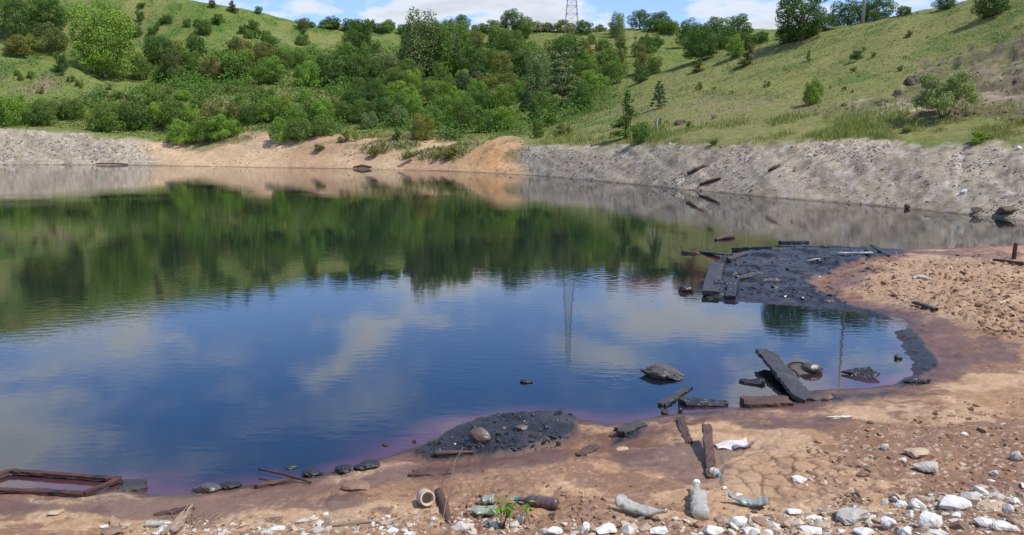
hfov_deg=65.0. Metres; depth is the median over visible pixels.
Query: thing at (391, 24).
shrub
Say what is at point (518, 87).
shrub
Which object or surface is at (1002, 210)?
dark rock
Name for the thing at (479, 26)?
shrub
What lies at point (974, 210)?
dark rock
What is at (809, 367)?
tarry bag
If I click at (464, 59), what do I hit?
broadleaf tree
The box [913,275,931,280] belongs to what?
grey stone
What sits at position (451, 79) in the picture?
shrub
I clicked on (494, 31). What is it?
shrub
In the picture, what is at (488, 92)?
broadleaf tree
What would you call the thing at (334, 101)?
shrub
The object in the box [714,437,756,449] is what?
torn carton
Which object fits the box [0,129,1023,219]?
bank shingle
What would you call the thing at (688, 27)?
broadleaf tree
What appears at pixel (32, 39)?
shrub
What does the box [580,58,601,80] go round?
shrub
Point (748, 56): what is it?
sapling
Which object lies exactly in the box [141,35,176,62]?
bush
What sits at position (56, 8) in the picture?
broadleaf tree
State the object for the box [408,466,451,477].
half buried plank
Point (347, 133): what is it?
scrub bush
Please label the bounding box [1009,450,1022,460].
grey rock
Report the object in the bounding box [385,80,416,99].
shrub
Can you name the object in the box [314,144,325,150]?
scrub bush
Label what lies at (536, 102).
shrub
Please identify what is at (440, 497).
half buried stake
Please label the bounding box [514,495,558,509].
plastic bottle
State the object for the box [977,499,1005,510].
tan rock
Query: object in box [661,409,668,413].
black stone
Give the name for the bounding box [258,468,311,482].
red stick
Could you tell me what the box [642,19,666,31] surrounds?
shrub
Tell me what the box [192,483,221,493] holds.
tarry sack
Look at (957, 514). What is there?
white rock
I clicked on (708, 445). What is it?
upright plank
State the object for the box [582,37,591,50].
scrub bush
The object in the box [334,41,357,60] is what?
shrub
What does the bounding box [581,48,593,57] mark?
shrub
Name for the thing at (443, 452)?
thin log
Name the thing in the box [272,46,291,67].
shrub
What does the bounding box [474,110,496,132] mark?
shrub
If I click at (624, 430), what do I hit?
tarred plank
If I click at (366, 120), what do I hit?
shrub
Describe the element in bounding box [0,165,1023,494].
pond water
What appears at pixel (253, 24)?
shrub
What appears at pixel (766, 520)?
white rubble
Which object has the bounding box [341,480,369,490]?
brown rock
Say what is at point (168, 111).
shrub
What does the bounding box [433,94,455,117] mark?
shrub
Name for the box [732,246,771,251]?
tarred beam
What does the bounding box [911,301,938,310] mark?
half buried plank
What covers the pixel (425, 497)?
clay jar
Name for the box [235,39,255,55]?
shrub
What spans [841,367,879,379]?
black shard
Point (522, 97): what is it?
shrub
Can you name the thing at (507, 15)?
broadleaf tree
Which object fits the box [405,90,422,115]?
shrub
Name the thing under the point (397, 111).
shrub
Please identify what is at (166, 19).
shrub
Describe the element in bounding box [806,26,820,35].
broadleaf tree
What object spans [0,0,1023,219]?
hillside
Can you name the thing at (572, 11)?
pylon
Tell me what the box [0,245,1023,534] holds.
mud shore
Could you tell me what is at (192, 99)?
scrub bush
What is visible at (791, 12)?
broadleaf tree
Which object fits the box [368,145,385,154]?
scrub bush
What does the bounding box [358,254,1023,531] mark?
mud clods
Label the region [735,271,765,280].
tarred board
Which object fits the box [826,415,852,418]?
white lath
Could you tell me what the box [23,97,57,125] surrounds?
shrub
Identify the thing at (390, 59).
broadleaf tree
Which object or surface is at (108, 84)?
scrub bush
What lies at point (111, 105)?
shrub
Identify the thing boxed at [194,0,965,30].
sky
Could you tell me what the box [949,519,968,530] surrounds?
brown rock
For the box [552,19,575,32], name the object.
shrub
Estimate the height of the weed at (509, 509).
0.243 m
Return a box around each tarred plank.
[613,419,647,436]
[702,262,723,294]
[755,348,815,402]
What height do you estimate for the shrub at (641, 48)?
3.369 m
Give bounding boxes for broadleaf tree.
[0,0,40,38]
[26,0,70,27]
[66,0,138,78]
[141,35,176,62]
[208,0,215,7]
[252,55,287,83]
[254,6,262,13]
[295,17,311,28]
[324,15,341,28]
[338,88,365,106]
[340,29,366,52]
[342,53,372,82]
[348,76,369,93]
[348,99,374,120]
[351,18,372,46]
[356,77,385,101]
[367,48,400,77]
[373,22,394,32]
[397,24,405,33]
[399,30,424,52]
[419,76,453,105]
[441,95,480,132]
[450,21,467,30]
[453,46,489,79]
[454,14,471,28]
[464,27,484,49]
[467,90,492,114]
[469,70,483,82]
[485,50,514,83]
[487,88,502,104]
[489,83,518,110]
[492,28,527,56]
[497,51,527,79]
[498,72,518,89]
[499,8,523,28]
[510,22,524,30]
[512,46,538,77]
[517,16,533,38]
[543,31,585,72]
[566,60,587,82]
[599,59,627,83]
[626,9,649,28]
[647,11,672,28]
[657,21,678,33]
[675,17,701,45]
[678,24,718,60]
[702,16,736,52]
[721,13,753,37]
[774,0,832,40]
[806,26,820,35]
[810,12,840,29]
[829,0,868,25]
[857,0,898,22]
[868,11,881,21]
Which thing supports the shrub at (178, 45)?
on the hillside
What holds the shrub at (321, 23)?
on the hillside
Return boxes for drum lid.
[787,361,816,373]
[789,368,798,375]
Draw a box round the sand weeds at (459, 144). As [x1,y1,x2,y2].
[211,128,528,161]
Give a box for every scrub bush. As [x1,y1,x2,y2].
[17,73,23,79]
[26,70,33,78]
[36,85,43,93]
[53,50,68,71]
[75,78,83,86]
[105,82,112,89]
[111,90,122,99]
[134,10,144,20]
[136,2,150,6]
[143,97,153,102]
[147,25,158,34]
[147,91,158,99]
[161,86,173,94]
[161,92,168,101]
[182,18,190,27]
[188,94,204,108]
[210,13,225,22]
[238,24,247,33]
[250,94,264,104]
[254,28,261,39]
[262,30,272,41]
[265,88,276,99]
[299,28,308,38]
[299,88,310,100]
[305,100,319,112]
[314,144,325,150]
[337,129,357,141]
[365,18,375,29]
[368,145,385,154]
[392,126,400,139]
[403,150,420,158]
[434,145,457,157]
[532,120,544,137]
[543,113,557,124]
[553,122,572,134]
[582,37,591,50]
[592,24,606,31]
[607,22,620,32]
[616,39,627,49]
[631,36,644,46]
[654,36,664,47]
[686,121,694,126]
[695,81,702,90]
[762,80,770,86]
[849,50,863,59]
[900,125,912,131]
[905,30,912,36]
[971,130,994,141]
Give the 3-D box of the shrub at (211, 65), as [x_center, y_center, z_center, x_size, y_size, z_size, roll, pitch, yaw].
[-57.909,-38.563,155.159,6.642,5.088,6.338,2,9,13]
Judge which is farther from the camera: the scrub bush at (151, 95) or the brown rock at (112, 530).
the scrub bush at (151, 95)
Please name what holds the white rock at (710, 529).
on the mud shore
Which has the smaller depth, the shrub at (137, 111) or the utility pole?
the utility pole
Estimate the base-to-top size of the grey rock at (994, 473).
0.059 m
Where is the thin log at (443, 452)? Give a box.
[434,450,473,456]
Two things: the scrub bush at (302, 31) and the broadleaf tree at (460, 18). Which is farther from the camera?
the broadleaf tree at (460, 18)
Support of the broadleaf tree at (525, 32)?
on the hillside
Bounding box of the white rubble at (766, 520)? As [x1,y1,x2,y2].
[110,423,1023,534]
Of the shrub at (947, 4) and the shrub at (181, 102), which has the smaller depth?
the shrub at (947, 4)
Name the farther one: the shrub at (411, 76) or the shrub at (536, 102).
the shrub at (411, 76)
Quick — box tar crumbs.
[416,246,930,456]
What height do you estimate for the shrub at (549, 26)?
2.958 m
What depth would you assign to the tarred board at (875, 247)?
22.10 m
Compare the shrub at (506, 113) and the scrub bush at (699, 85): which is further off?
the shrub at (506, 113)
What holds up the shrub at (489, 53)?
on the hillside
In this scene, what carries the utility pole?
on the hillside
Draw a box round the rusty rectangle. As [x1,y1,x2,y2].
[0,468,121,496]
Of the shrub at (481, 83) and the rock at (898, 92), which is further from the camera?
the shrub at (481, 83)
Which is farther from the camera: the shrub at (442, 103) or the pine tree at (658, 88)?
the shrub at (442, 103)
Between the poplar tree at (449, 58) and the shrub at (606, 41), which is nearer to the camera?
the poplar tree at (449, 58)
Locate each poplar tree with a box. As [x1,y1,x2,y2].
[400,6,444,75]
[420,17,462,74]
[425,22,479,75]
[522,50,550,107]
[609,10,625,35]
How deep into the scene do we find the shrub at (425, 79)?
149.78 m
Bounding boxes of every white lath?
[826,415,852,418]
[838,252,873,253]
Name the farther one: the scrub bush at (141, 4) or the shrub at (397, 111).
the scrub bush at (141, 4)
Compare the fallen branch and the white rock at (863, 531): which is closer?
the white rock at (863, 531)
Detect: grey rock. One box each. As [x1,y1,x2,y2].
[836,507,868,524]
[880,444,888,449]
[913,461,937,472]
[982,493,1004,499]
[989,470,998,475]
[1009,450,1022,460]
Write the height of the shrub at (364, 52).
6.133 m
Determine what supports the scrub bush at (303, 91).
on the hillside
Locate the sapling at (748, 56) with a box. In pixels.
[735,43,754,64]
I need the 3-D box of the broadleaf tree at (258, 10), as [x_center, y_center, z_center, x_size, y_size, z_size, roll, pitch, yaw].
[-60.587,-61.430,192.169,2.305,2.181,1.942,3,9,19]
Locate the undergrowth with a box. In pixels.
[0,32,635,140]
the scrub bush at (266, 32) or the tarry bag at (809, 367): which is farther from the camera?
the scrub bush at (266, 32)
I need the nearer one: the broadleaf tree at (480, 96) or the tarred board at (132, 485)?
the tarred board at (132, 485)
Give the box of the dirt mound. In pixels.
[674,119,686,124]
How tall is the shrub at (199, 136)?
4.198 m
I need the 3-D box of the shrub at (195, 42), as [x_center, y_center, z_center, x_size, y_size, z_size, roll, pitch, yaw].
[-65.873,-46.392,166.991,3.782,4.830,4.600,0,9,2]
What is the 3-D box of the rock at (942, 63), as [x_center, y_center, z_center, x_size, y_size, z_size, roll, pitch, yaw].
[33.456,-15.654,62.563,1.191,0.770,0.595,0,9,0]
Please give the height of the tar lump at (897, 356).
0.072 m
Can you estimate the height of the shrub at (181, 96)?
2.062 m
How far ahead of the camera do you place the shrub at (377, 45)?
178.91 m
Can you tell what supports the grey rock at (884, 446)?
on the mud shore
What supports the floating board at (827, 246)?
on the pond water
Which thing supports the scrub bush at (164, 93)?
on the hillside
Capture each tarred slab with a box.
[678,396,728,407]
[739,378,764,385]
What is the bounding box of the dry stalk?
[578,465,590,523]
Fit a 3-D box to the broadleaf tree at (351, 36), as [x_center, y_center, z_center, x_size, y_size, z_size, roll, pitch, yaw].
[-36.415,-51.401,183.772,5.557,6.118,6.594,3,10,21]
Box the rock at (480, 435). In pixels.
[469,427,490,443]
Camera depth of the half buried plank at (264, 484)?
7.52 m
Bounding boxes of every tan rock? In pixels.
[47,509,64,514]
[616,446,627,450]
[781,519,793,526]
[903,447,928,458]
[972,443,979,447]
[975,484,988,488]
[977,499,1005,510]
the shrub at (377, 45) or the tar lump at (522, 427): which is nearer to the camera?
the tar lump at (522, 427)
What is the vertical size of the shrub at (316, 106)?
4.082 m
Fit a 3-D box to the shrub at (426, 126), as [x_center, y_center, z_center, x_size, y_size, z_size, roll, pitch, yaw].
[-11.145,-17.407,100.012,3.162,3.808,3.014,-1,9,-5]
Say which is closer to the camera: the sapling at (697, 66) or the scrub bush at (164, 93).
the sapling at (697, 66)
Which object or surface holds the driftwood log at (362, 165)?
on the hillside
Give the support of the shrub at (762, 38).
on the hillside
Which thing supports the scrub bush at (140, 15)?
on the hillside
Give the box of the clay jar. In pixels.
[416,488,434,506]
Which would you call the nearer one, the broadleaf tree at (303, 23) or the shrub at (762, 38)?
the shrub at (762, 38)
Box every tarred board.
[117,479,147,491]
[726,251,748,261]
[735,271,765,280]
[778,240,808,242]
[870,244,889,256]
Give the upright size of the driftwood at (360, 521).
0.051 m
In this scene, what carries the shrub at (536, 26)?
on the hillside
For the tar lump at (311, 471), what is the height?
0.066 m
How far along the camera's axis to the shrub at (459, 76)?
157.79 m
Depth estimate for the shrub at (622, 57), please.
167.17 m
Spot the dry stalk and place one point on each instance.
(585, 497)
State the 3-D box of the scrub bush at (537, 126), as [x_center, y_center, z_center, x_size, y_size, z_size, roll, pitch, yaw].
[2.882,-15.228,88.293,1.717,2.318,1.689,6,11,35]
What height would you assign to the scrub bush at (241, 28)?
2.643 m
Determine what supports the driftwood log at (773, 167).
on the hillside
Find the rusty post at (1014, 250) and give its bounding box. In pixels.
[1011,243,1017,258]
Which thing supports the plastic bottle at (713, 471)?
on the mud shore
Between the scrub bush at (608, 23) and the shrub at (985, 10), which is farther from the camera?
the scrub bush at (608, 23)
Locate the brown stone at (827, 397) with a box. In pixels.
[823,394,832,400]
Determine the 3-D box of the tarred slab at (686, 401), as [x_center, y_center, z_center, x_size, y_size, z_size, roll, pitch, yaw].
[2.357,1.677,9.893,0.603,0.136,0.218,0,9,0]
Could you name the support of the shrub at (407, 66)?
on the hillside
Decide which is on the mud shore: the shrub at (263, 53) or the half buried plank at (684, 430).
the half buried plank at (684, 430)
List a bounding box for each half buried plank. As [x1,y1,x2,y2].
[153,505,194,515]
[252,477,291,488]
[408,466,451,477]
[575,444,599,456]
[676,416,692,443]
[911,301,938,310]
[992,258,1023,264]
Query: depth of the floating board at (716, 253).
22.74 m
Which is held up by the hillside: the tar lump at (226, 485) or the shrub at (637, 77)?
the shrub at (637, 77)
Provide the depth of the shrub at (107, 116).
118.31 m
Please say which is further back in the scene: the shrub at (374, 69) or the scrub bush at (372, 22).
the scrub bush at (372, 22)
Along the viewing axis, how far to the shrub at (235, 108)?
125.29 m
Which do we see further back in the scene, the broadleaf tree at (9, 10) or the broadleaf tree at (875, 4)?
the broadleaf tree at (9, 10)
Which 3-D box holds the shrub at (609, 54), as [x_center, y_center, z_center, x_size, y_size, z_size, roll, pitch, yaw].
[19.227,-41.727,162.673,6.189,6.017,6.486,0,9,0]
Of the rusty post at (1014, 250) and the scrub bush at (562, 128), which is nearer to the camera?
the rusty post at (1014, 250)
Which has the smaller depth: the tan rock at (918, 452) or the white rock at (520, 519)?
the white rock at (520, 519)
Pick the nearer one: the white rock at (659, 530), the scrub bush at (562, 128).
the white rock at (659, 530)
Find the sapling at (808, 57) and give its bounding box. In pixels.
[805,50,811,60]
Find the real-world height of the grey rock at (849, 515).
0.113 m
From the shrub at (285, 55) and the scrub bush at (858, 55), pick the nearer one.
the scrub bush at (858, 55)
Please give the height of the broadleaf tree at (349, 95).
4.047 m
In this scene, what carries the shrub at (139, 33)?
on the hillside
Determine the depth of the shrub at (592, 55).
170.52 m
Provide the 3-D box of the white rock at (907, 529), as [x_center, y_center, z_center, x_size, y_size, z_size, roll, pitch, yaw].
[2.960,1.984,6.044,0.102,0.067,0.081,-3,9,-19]
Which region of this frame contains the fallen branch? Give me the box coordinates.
[714,234,734,239]
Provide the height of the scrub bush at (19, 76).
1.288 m
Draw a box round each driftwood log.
[353,164,371,167]
[687,164,705,174]
[699,177,720,184]
[768,164,780,171]
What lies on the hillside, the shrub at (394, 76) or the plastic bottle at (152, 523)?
the shrub at (394, 76)
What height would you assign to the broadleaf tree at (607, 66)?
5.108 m
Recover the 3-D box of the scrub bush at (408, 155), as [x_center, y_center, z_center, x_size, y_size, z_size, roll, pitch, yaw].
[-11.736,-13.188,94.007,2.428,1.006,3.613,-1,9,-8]
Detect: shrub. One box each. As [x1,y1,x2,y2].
[0,95,28,125]
[3,34,36,54]
[16,34,34,49]
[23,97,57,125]
[33,21,68,51]
[47,100,63,117]
[59,96,85,119]
[84,102,120,131]
[98,101,126,118]
[111,101,152,130]
[130,52,152,78]
[133,26,142,36]
[146,101,165,122]
[157,94,183,129]
[159,47,187,75]
[162,14,172,22]
[162,40,182,54]
[164,119,196,143]
[175,90,192,100]
[175,100,184,111]
[177,103,202,125]
[178,50,201,69]
[185,32,206,53]
[188,115,220,142]
[194,18,212,33]
[196,55,227,78]
[199,101,224,122]
[207,114,241,138]
[220,49,262,77]
[223,101,243,123]
[225,36,243,51]
[234,96,242,104]
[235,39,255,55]
[239,102,265,123]
[243,29,254,37]
[248,19,260,30]
[252,41,277,60]
[260,33,279,49]
[260,95,293,120]
[267,116,294,140]
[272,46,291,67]
[286,117,314,140]
[288,108,306,126]
[290,47,310,66]
[292,60,320,85]
[295,33,309,44]
[307,97,334,119]
[307,113,335,135]
[309,54,346,84]
[317,19,335,27]
[326,96,340,111]
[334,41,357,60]
[335,100,352,121]
[341,18,356,31]
[355,42,375,69]
[358,111,378,128]
[365,56,390,83]
[366,40,382,57]
[367,96,395,120]
[380,66,408,89]
[384,19,395,29]
[384,52,403,67]
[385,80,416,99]
[388,105,409,124]
[389,90,410,110]
[391,57,425,86]
[400,69,421,89]
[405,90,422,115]
[410,113,434,140]
[415,104,443,128]
[421,77,431,94]
[430,61,449,82]
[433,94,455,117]
[440,73,456,90]
[448,86,464,103]
[455,69,473,86]
[455,70,472,90]
[466,79,486,96]
[471,24,486,31]
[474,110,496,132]
[478,73,502,90]
[480,20,506,32]
[480,48,495,68]
[488,24,503,46]
[491,105,518,131]
[513,81,525,97]
[517,88,532,109]
[521,20,544,31]
[525,90,559,120]
[542,22,555,31]
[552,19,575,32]
[571,82,592,111]
[574,19,593,33]
[576,49,594,68]
[576,69,609,96]
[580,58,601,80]
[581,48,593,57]
[586,33,595,44]
[594,38,612,49]
[594,46,620,72]
[614,34,626,43]
[615,47,627,64]
[617,48,628,56]
[630,43,646,55]
[631,121,648,143]
[632,52,663,72]
[632,65,649,82]
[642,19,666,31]
[642,36,658,52]
[647,56,662,74]
[725,33,744,57]
[735,32,758,49]
[752,30,768,43]
[774,22,798,43]
[803,78,823,104]
[895,5,911,15]
[910,69,981,117]
[931,0,957,8]
[969,0,1010,18]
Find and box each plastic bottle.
[145,520,171,526]
[467,505,496,515]
[478,494,494,504]
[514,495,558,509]
[615,494,667,516]
[690,479,709,520]
[709,467,720,475]
[728,492,767,506]
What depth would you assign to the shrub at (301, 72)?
148.40 m
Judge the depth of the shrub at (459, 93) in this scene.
139.92 m
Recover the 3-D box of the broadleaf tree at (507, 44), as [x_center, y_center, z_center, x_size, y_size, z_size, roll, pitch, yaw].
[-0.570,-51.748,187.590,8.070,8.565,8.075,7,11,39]
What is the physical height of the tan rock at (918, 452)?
0.082 m
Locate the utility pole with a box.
[861,0,865,22]
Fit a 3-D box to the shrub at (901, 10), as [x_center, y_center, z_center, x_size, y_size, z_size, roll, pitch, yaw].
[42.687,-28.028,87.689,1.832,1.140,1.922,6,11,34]
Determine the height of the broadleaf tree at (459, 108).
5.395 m
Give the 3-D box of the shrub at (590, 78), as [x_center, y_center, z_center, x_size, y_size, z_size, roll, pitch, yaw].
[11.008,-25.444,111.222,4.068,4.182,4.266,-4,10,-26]
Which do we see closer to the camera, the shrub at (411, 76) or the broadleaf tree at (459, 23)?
the shrub at (411, 76)
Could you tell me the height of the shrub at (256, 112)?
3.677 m
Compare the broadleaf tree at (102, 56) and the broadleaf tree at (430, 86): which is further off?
the broadleaf tree at (102, 56)
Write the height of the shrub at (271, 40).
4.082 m
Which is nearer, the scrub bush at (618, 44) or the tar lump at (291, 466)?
the tar lump at (291, 466)
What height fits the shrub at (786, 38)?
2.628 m
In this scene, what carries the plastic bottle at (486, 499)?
on the mud shore
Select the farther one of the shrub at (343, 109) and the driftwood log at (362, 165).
the shrub at (343, 109)
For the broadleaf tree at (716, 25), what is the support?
on the hillside
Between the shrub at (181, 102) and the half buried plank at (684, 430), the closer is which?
the half buried plank at (684, 430)
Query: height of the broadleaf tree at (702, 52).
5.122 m
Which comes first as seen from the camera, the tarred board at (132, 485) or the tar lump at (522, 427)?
the tarred board at (132, 485)
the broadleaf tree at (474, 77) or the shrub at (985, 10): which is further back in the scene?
the broadleaf tree at (474, 77)
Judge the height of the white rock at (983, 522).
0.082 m
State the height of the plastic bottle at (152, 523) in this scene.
0.056 m
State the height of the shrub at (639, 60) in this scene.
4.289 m
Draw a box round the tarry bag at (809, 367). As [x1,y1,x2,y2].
[800,362,822,372]
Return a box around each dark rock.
[970,207,982,213]
[995,206,1017,214]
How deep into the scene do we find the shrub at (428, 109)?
113.70 m
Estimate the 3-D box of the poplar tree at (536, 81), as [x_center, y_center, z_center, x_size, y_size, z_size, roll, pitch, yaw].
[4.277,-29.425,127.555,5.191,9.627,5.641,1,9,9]
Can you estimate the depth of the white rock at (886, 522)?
6.18 m
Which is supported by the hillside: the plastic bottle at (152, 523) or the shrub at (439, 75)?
the shrub at (439, 75)
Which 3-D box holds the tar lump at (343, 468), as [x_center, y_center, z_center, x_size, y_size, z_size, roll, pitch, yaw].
[-1.610,1.957,7.812,0.215,0.066,0.178,7,11,38]
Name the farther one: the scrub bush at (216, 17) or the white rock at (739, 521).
the scrub bush at (216, 17)
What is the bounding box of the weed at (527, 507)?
[520,500,534,523]
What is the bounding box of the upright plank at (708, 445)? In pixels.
[702,423,717,478]
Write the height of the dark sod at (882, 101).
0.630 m
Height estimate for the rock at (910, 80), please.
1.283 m
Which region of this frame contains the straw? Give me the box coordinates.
[147,473,1023,534]
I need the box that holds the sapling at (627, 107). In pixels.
[609,87,640,137]
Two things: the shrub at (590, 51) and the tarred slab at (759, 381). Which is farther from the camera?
the shrub at (590, 51)
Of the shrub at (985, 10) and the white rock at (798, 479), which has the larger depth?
the shrub at (985, 10)
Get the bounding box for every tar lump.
[219,481,241,489]
[286,465,296,468]
[301,467,324,476]
[334,464,357,473]
[354,459,380,470]
[515,424,527,429]
[520,379,532,382]
[678,286,693,291]
[894,354,902,358]
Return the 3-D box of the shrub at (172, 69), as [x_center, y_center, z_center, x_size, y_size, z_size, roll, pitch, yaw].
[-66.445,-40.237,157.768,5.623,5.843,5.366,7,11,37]
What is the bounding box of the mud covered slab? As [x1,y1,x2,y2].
[740,395,793,407]
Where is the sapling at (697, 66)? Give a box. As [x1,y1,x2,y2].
[690,58,704,70]
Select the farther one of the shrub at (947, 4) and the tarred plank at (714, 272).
the shrub at (947, 4)
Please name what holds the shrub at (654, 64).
on the hillside
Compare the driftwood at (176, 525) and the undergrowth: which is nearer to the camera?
the driftwood at (176, 525)
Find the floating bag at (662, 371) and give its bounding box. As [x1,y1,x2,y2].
[638,364,685,380]
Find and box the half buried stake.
[434,488,452,522]
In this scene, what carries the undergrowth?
on the hillside
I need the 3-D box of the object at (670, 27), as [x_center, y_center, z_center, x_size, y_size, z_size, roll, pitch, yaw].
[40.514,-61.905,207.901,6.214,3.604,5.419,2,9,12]
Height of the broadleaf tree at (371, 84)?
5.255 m
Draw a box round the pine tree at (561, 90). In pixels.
[538,51,581,107]
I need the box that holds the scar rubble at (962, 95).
[830,41,1023,119]
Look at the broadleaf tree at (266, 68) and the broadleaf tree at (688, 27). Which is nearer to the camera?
the broadleaf tree at (266, 68)
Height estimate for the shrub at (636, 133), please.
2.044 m
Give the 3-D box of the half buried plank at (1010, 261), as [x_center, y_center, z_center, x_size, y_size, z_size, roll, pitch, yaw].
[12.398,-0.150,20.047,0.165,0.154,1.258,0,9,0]
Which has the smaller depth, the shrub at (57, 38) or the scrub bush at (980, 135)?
the scrub bush at (980, 135)
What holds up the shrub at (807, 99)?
on the hillside
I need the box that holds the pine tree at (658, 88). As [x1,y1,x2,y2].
[650,80,667,107]
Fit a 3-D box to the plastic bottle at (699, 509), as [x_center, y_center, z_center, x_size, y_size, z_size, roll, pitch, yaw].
[1.590,1.963,6.840,0.154,0.122,0.653,2,9,11]
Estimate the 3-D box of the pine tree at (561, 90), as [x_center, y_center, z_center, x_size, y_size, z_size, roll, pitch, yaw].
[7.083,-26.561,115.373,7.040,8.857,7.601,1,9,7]
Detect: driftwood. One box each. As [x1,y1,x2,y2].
[162,503,192,534]
[326,519,378,526]
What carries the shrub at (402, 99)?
on the hillside
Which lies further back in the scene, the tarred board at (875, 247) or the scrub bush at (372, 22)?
the scrub bush at (372, 22)
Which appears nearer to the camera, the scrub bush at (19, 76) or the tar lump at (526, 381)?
the tar lump at (526, 381)
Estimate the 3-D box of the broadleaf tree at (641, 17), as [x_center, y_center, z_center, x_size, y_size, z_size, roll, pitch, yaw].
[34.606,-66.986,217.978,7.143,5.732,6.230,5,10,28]
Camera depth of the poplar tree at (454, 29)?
172.33 m
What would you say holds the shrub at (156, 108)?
on the hillside
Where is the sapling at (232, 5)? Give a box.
[227,0,238,10]
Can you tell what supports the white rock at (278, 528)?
on the mud shore
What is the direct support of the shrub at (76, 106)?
on the hillside
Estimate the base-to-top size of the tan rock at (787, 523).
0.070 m
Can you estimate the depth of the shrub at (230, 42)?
169.53 m
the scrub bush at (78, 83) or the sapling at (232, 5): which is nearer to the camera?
the scrub bush at (78, 83)
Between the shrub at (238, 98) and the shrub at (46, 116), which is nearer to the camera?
the shrub at (46, 116)
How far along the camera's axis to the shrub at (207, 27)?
176.00 m
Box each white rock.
[270,525,284,530]
[386,527,398,532]
[517,513,523,522]
[545,526,562,534]
[581,521,589,531]
[595,523,616,533]
[650,526,667,534]
[704,525,723,534]
[728,516,747,527]
[786,508,801,514]
[792,475,806,482]
[799,525,821,534]
[805,514,822,520]
[853,527,874,534]
[880,516,896,529]
[895,500,907,508]
[897,525,911,534]
[908,498,926,508]
[917,511,942,528]
[939,495,971,510]
[952,512,960,516]
[973,517,992,526]
[992,520,1016,530]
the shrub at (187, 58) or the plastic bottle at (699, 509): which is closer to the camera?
the plastic bottle at (699, 509)
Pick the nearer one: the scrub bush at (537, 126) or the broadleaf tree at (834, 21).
the scrub bush at (537, 126)
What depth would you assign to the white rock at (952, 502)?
6.66 m
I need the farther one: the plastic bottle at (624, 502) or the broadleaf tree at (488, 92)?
the broadleaf tree at (488, 92)
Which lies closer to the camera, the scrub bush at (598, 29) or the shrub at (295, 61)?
the shrub at (295, 61)
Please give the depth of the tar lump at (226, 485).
7.49 m
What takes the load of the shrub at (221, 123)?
on the hillside
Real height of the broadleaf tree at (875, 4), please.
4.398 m
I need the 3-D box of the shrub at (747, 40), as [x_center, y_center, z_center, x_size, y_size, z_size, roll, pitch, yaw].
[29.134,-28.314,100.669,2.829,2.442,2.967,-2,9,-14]
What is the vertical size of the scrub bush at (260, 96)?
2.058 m
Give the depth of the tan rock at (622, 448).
8.26 m
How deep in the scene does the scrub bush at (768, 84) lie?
76.02 m
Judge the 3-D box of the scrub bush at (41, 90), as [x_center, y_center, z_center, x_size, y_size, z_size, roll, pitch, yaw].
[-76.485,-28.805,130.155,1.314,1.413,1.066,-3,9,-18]
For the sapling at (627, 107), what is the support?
on the hillside
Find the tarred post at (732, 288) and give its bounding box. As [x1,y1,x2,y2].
[725,278,738,299]
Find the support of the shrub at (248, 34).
on the hillside
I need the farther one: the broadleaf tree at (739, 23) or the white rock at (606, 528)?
the broadleaf tree at (739, 23)
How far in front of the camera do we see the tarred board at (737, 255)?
21.30 m
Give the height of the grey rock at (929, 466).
0.102 m
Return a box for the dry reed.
[441,447,463,527]
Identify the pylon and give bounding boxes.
[564,0,578,28]
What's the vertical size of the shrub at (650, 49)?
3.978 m
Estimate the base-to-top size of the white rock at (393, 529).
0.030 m
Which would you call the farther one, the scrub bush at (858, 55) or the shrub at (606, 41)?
the shrub at (606, 41)
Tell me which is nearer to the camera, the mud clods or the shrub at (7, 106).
the mud clods
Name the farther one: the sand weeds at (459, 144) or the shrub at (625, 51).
the shrub at (625, 51)
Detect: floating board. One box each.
[657,385,692,405]
[681,250,699,253]
[699,250,733,255]
[780,245,830,247]
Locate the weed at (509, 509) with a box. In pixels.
[485,495,517,528]
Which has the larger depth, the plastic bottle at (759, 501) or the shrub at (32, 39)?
the shrub at (32, 39)
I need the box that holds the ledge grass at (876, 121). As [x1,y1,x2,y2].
[528,97,1023,145]
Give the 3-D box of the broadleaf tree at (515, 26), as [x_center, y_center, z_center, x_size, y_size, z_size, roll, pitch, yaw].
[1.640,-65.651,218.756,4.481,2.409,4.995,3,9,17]
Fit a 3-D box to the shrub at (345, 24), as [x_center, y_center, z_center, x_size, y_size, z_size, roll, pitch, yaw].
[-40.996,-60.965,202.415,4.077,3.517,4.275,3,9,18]
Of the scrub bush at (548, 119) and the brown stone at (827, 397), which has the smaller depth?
the brown stone at (827, 397)
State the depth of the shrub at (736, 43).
96.04 m
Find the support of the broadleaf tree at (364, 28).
on the hillside
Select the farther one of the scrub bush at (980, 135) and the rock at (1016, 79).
the rock at (1016, 79)
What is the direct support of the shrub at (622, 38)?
on the hillside
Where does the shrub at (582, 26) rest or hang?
on the hillside
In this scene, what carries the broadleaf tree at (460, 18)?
on the hillside
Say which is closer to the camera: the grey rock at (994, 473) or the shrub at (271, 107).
the grey rock at (994, 473)
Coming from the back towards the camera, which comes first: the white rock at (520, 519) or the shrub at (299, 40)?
the shrub at (299, 40)
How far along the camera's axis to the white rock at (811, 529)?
6.20 m
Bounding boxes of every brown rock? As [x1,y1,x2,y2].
[101,526,124,534]
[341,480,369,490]
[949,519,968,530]
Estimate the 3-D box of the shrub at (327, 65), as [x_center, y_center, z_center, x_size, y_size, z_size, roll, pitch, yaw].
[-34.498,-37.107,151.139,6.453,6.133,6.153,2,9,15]

